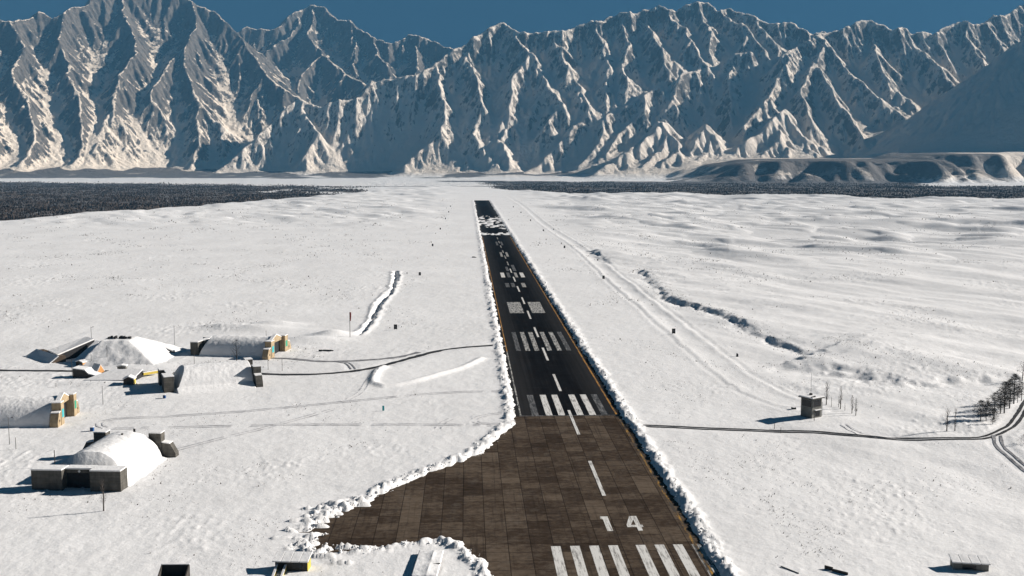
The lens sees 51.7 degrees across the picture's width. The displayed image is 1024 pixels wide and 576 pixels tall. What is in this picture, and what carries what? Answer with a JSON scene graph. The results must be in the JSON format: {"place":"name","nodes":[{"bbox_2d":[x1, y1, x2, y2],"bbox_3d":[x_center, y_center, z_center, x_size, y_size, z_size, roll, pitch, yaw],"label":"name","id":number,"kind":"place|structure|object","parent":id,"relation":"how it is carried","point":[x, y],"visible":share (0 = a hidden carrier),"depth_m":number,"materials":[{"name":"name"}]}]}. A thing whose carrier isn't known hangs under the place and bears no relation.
{"place":"outdoors","nodes":[
{"label":"outdoors","id":0,"kind":"place"},
{"bbox_2d":[0,344,492,374],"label":"dirt road","id":1,"kind":"structure","parent":0,"point":[408,358],"depth_m":385.46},
{"bbox_2d":[0,185,1023,575],"bbox_3d":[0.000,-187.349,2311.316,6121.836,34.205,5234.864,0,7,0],"label":"snow field","id":2,"kind":"structure","parent":0,"point":[204,525],"depth_m":402.22,"materials":[{"name":"white snow"}]},
{"bbox_2d":[0,392,79,427],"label":"aircraft shelter","id":3,"kind":"object","parent":2,"relation":"on","point":[52,411],"visible":1,"depth_m":303.90,"materials":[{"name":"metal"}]},
{"bbox_2d":[64,402,66,417],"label":"blast door","id":4,"kind":"structure","parent":3,"relation":"in","point":[65,415],"depth_m":314.56,"materials":[{"name":"metal"}]},
{"bbox_2d":[25,349,65,362],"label":"wedge bunker","id":5,"kind":"object","parent":2,"relation":"on","point":[44,355],"visible":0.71,"depth_m":405.06},
{"bbox_2d":[75,359,87,365],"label":"orange hut","id":6,"kind":"object","parent":2,"relation":"on","point":[82,362],"visible":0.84,"depth_m":392.33,"materials":[{"name":"concrete"}]},
{"bbox_2d":[72,365,100,377],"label":"sloping shed","id":7,"kind":"structure","parent":2,"relation":"on","point":[83,371],"depth_m":371.27,"materials":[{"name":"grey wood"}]},
{"bbox_2d":[92,363,104,372],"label":"gable hut","id":8,"kind":"object","parent":2,"relation":"on","point":[97,367],"visible":0.55,"depth_m":380.68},
{"bbox_2d":[100,479,106,510],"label":"poplar tree","id":9,"kind":"object","parent":2,"relation":"on","point":[102,489],"visible":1,"depth_m":228.46,"materials":[{"name":"brown plant"}]},
{"bbox_2d":[30,429,178,491],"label":"aircraft shelter","id":10,"kind":"object","parent":2,"relation":"on","point":[118,461],"visible":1,"depth_m":250.22,"materials":[{"name":"concrete"}]},
{"bbox_2d":[67,473,89,487],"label":"rear door","id":11,"kind":"structure","parent":10,"relation":"in","point":[74,480],"depth_m":245.28,"materials":[{"name":"grey metal"}]},
{"bbox_2d":[84,369,142,380],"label":"earth roof","id":12,"kind":"structure","parent":2,"relation":"on","point":[115,375],"depth_m":368.60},
{"bbox_2d":[48,335,186,366],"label":"buried shelter","id":13,"kind":"object","parent":2,"relation":"on","point":[116,350],"visible":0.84,"depth_m":402.86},
{"bbox_2d":[116,363,127,368],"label":"guard hut","id":14,"kind":"object","parent":2,"relation":"on","point":[121,366],"visible":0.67,"depth_m":381.41,"materials":[{"name":"grey paint"}]},
{"bbox_2d":[122,374,136,384],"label":"block hut","id":15,"kind":"object","parent":2,"relation":"on","point":[130,379],"visible":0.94,"depth_m":358.27,"materials":[{"name":"white wood"}]},
{"bbox_2d":[143,370,157,374],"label":"sloping beam","id":16,"kind":"structure","parent":2,"relation":"on","point":[150,372],"depth_m":374.83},
{"bbox_2d":[145,338,174,352],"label":"retaining wall","id":17,"kind":"structure","parent":2,"relation":"on","point":[171,350],"depth_m":415.76,"materials":[{"name":"concrete"}]},
{"bbox_2d":[158,563,189,575],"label":"open bin","id":18,"kind":"object","parent":2,"relation":"on","point":[182,569],"visible":1,"depth_m":191.99,"materials":[{"name":"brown wood"}]},
{"bbox_2d":[158,357,262,393],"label":"aircraft shelter","id":19,"kind":"object","parent":2,"relation":"on","point":[244,373],"visible":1,"depth_m":355.56,"materials":[{"name":"concrete"}]},
{"bbox_2d":[231,340,241,360],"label":"poplar tree","id":20,"kind":"object","parent":2,"relation":"on","point":[236,350],"visible":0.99,"depth_m":400.86,"materials":[{"name":"brown plant"}]},
{"bbox_2d":[190,334,290,359],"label":"aircraft shelter","id":21,"kind":"object","parent":2,"relation":"on","point":[265,347],"visible":0.98,"depth_m":414.09,"materials":[{"name":"concrete"}]},
{"bbox_2d":[274,340,279,353],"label":"blast door","id":22,"kind":"structure","parent":21,"relation":"in","point":[277,344],"depth_m":421.28,"materials":[{"name":"metal"}]},
{"bbox_2d":[272,551,311,575],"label":"yellow ended hut","id":23,"kind":"object","parent":2,"relation":"on","point":[284,561],"visible":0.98,"depth_m":194.90,"materials":[{"name":"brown wood"}]},
{"bbox_2d":[279,562,284,570],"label":"door","id":24,"kind":"structure","parent":23,"relation":"in","point":[281,564],"depth_m":194.89,"materials":[{"name":"black metal"}]},
{"bbox_2d":[293,563,301,567],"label":"window","id":25,"kind":"structure","parent":23,"relation":"in","point":[295,565],"depth_m":194.74,"materials":[{"name":"black glass"}]},
{"bbox_2d":[273,352,420,368],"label":"dirt road","id":26,"kind":"structure","parent":2,"relation":"on","point":[341,361],"depth_m":406.77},
{"bbox_2d":[411,550,443,575],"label":"building","id":27,"kind":"structure","parent":2,"relation":"on","point":[427,562],"depth_m":196.31,"materials":[{"name":"concrete"}]},
{"bbox_2d":[96,367,895,449],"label":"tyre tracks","id":28,"kind":"object","parent":2,"relation":"on","point":[349,423],"visible":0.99,"depth_m":306.50},
{"bbox_2d":[299,410,719,575],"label":"concrete apron","id":29,"kind":"object","parent":2,"relation":"on","point":[570,495],"visible":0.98,"depth_m":230.45,"materials":[{"name":"brown concrete"}]},
{"bbox_2d":[0,198,1021,572],"bbox_3d":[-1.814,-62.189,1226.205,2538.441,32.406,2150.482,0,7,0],"label":"dry scrub","id":30,"kind":"object","parent":2,"relation":"on","point":[612,302],"visible":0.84,"depth_m":558.63,"materials":[{"name":"plant"}]},
{"bbox_2d":[0,181,1023,220],"bbox_3d":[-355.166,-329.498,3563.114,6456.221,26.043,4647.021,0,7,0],"label":"woods","id":31,"kind":"object","parent":2,"relation":"on","point":[56,209],"visible":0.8,"depth_m":3383.58,"materials":[{"name":"black plant"}]},
{"bbox_2d":[290,201,733,573],"bbox_3d":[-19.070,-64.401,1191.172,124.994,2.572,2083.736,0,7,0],"label":"snow rubble","id":32,"kind":"object","parent":2,"relation":"on","point":[433,464],"visible":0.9,"depth_m":276.64,"materials":[{"name":"white snow"}]},
{"bbox_2d":[474,200,620,415],"bbox_3d":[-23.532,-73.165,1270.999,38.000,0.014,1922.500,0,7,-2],"label":"runway","id":33,"kind":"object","parent":2,"relation":"on","point":[551,371],"visible":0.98,"depth_m":440.43,"materials":[{"name":"black asphalt"}]},
{"bbox_2d":[798,373,824,418],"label":"control tower","id":34,"kind":"structure","parent":2,"relation":"on","point":[811,403],"depth_m":310.63,"materials":[{"name":"grey paint"}]},
{"bbox_2d":[802,399,811,407],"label":"window","id":35,"kind":"structure","parent":34,"relation":"in","point":[808,403],"depth_m":310.59,"materials":[{"name":"black glass"}]},
{"bbox_2d":[813,399,820,407],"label":"window","id":36,"kind":"structure","parent":34,"relation":"in","point":[817,403],"depth_m":310.14,"materials":[{"name":"black glass"}]},
{"bbox_2d":[824,381,829,404],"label":"poplar tree","id":37,"kind":"object","parent":2,"relation":"on","point":[826,391],"visible":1,"depth_m":329.22,"materials":[{"name":"brown plant"}]},
{"bbox_2d":[824,565,847,574],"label":"snow ridge board","id":38,"kind":"object","parent":2,"relation":"on","point":[834,570],"visible":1,"depth_m":194.50,"materials":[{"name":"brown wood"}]},
{"bbox_2d":[943,410,949,430],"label":"poplar tree","id":39,"kind":"object","parent":2,"relation":"on","point":[946,417],"visible":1,"depth_m":294.70,"materials":[{"name":"brown plant"}]},
{"bbox_2d":[949,554,990,570],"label":"flat roofed hut","id":40,"kind":"object","parent":2,"relation":"on","point":[970,562],"visible":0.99,"depth_m":195.51,"materials":[{"name":"grey paint"}]},
{"bbox_2d":[962,565,975,569],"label":"window","id":41,"kind":"structure","parent":40,"relation":"in","point":[972,567],"depth_m":195.22,"materials":[{"name":"black glass"}]},
{"bbox_2d":[972,399,988,420],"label":"dark tree","id":42,"kind":"object","parent":2,"relation":"on","point":[982,406],"visible":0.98,"depth_m":306.16,"materials":[{"name":"black plant"}]},
{"bbox_2d":[978,401,994,420],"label":"dark tree","id":43,"kind":"object","parent":2,"relation":"on","point":[988,404],"visible":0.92,"depth_m":307.07,"materials":[{"name":"black plant"}]},
{"bbox_2d":[987,409,997,423],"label":"dark tree","id":44,"kind":"object","parent":2,"relation":"on","point":[993,418],"visible":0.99,"depth_m":301.92,"materials":[{"name":"black plant"}]},
{"bbox_2d":[986,392,1003,419],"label":"dark tree","id":45,"kind":"object","parent":2,"relation":"on","point":[995,401],"visible":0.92,"depth_m":308.19,"materials":[{"name":"black plant"}]},
{"bbox_2d":[993,388,1008,413],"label":"dark tree","id":46,"kind":"object","parent":2,"relation":"on","point":[1004,403],"visible":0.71,"depth_m":315.40,"materials":[{"name":"black plant"}]},
{"bbox_2d":[998,381,1013,412],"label":"dark tree","id":47,"kind":"object","parent":2,"relation":"on","point":[1006,385],"visible":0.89,"depth_m":316.18,"materials":[{"name":"black plant"}]},
{"bbox_2d":[1003,379,1018,408],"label":"dark tree","id":48,"kind":"object","parent":2,"relation":"on","point":[1012,383],"visible":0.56,"depth_m":322.73,"materials":[{"name":"black plant"}]},
{"bbox_2d":[1008,373,1023,403],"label":"dark tree","id":49,"kind":"object","parent":2,"relation":"on","point":[1014,381],"visible":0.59,"depth_m":329.77,"materials":[{"name":"black plant"}]},
{"bbox_2d":[1018,381,1023,400],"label":"dark tree","id":50,"kind":"object","parent":2,"relation":"on","point":[1022,384],"visible":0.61,"depth_m":337.45,"materials":[{"name":"black plant"}]},
{"bbox_2d":[0,0,1023,185],"bbox_3d":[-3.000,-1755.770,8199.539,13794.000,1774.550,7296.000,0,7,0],"label":"mountains","id":51,"kind":"structure","parent":0,"point":[173,92],"depth_m":8241.51,"materials":[{"name":"white snow"}]},
{"bbox_2d":[0,0,1023,48],"label":"sky","id":52,"kind":"structure","parent":0,"point":[449,23],"materials":[{"name":"blue"}]},
{"bbox_2d":[626,400,1023,439],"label":"access road","id":53,"kind":"structure","parent":0,"point":[1009,423],"depth_m":296.43,"materials":[{"name":"grey snow"}]},
{"bbox_2d":[992,435,1023,470],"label":"farm track","id":54,"kind":"structure","parent":0,"point":[1006,449],"depth_m":274.19,"materials":[{"name":"white snow"}]}
]}

